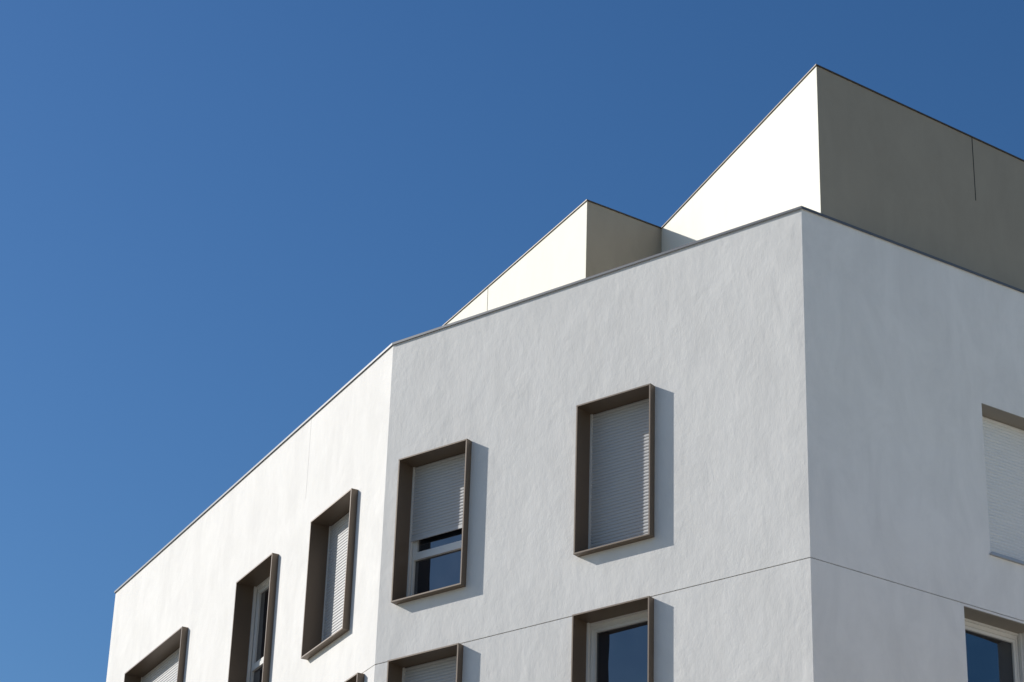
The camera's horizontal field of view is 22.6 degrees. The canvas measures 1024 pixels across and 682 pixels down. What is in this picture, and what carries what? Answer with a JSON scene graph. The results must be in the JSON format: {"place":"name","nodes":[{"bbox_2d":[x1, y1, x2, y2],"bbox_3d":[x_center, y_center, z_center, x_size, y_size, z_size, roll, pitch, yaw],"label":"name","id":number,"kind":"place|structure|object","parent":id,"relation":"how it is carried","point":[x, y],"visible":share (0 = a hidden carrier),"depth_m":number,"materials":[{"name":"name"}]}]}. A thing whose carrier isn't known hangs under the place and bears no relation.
{"place":"outdoors","nodes":[
{"label":"outdoors","id":0,"kind":"place"},
{"bbox_2d":[0,0,1023,681],"label":"sky","id":1,"kind":"structure","parent":0,"point":[216,215],"materials":[{"name":"blue"}]},
{"bbox_2d":[447,67,820,323],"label":"wall","id":2,"kind":"structure","parent":0,"point":[769,167],"depth_m":36.56,"materials":[{"name":"white paint"}]},
{"bbox_2d":[442,64,1023,325],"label":"attic coping","id":3,"kind":"object","parent":2,"relation":"on","point":[720,165],"visible":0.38,"depth_m":36.80,"materials":[{"name":"grey metal"}]},
{"label":"ground","id":4,"kind":"structure","parent":0,"visible":0},
{"bbox_2d":[363,665,374,681],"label":"lower wall","id":5,"kind":"structure","parent":4,"relation":"on","point":[369,675],"depth_m":34.03,"materials":[{"name":"white paint"}]},
{"bbox_2d":[106,345,392,681],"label":"upper wall","id":6,"kind":"structure","parent":5,"relation":"on","point":[189,577],"depth_m":38.24,"materials":[{"name":"white paint"}]},
{"bbox_2d":[374,558,813,681],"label":"lower wall","id":7,"kind":"structure","parent":4,"relation":"on","point":[755,626],"depth_m":30.77,"materials":[{"name":"white paint"}]},
{"bbox_2d":[375,209,809,663],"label":"upper wall","id":8,"kind":"structure","parent":7,"relation":"on","point":[706,338],"depth_m":33.01,"materials":[{"name":"white paint"}]},
{"bbox_2d":[124,383,654,681],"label":"window surrounds","id":9,"kind":"object","parent":8,"relation":"attached to","point":[320,524],"visible":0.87,"depth_m":34.70,"materials":[{"name":"brown metal"}]},
{"bbox_2d":[810,558,1023,681],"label":"lower wall","id":10,"kind":"structure","parent":4,"relation":"on","point":[867,628],"depth_m":30.50,"materials":[{"name":"white paint"}]},
{"bbox_2d":[141,414,1023,681],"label":"window frames","id":11,"kind":"structure","parent":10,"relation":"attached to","point":[595,628],"depth_m":32.94,"materials":[{"name":"grey metal"}]},
{"bbox_2d":[142,398,648,681],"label":"roller shutters","id":12,"kind":"object","parent":11,"relation":"attached to","point":[620,474],"visible":0.73,"depth_m":33.40,"materials":[{"name":"grey plastic"}]},
{"bbox_2d":[253,528,1013,681],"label":"window panes","id":13,"kind":"object","parent":11,"relation":"in","point":[622,654],"visible":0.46,"depth_m":31.93,"materials":[{"name":"glass"}]},
{"bbox_2d":[982,416,1023,560],"bbox_3d":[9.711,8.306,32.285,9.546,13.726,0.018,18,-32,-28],"label":"roller shutter","id":14,"kind":"object","parent":11,"relation":"in","point":[1004,453],"visible":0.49,"depth_m":33.02,"materials":[{"name":"white plastic"}]},
{"bbox_2d":[375,558,1020,664],"bbox_3d":[4.548,7.662,40.047,18.216,0.040,17.300,18,-32,-28],"label":"joint backing","id":15,"kind":"object","parent":10,"relation":"on","point":[709,582],"visible":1,"depth_m":31.22,"materials":[{"name":"grey"}]},
{"bbox_2d":[801,208,1023,620],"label":"upper wall","id":16,"kind":"structure","parent":10,"relation":"on","point":[914,360],"depth_m":32.10,"materials":[{"name":"white paint"}]},
{"bbox_2d":[964,403,1023,633],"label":"window lintels","id":17,"kind":"structure","parent":16,"relation":"attached to","point":[1002,416],"depth_m":32.00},
{"bbox_2d":[990,551,1023,564],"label":"window sills","id":18,"kind":"structure","parent":16,"relation":"attached to","point":[1008,558],"depth_m":32.11,"materials":[{"name":"grey metal"}]},
{"label":"terrace deck","id":19,"kind":"structure","parent":0,"visible":0},
{"bbox_2d":[586,66,1023,289],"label":"attic khaki walls","id":20,"kind":"structure","parent":19,"relation":"on","point":[894,171],"depth_m":35.36,"materials":[{"name":"beige paint"}]},
{"bbox_2d":[487,141,975,306],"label":"attic joints","id":21,"kind":"object","parent":20,"relation":"in","point":[974,186],"visible":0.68,"depth_m":36.10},
{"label":"parapet","id":22,"kind":"object","parent":19,"relation":"on","visible":0},
{"bbox_2d":[114,206,1023,592],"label":"parapet coping","id":23,"kind":"object","parent":22,"relation":"on","point":[560,288],"visible":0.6,"depth_m":34.45,"materials":[{"name":"grey metal"}]}
]}

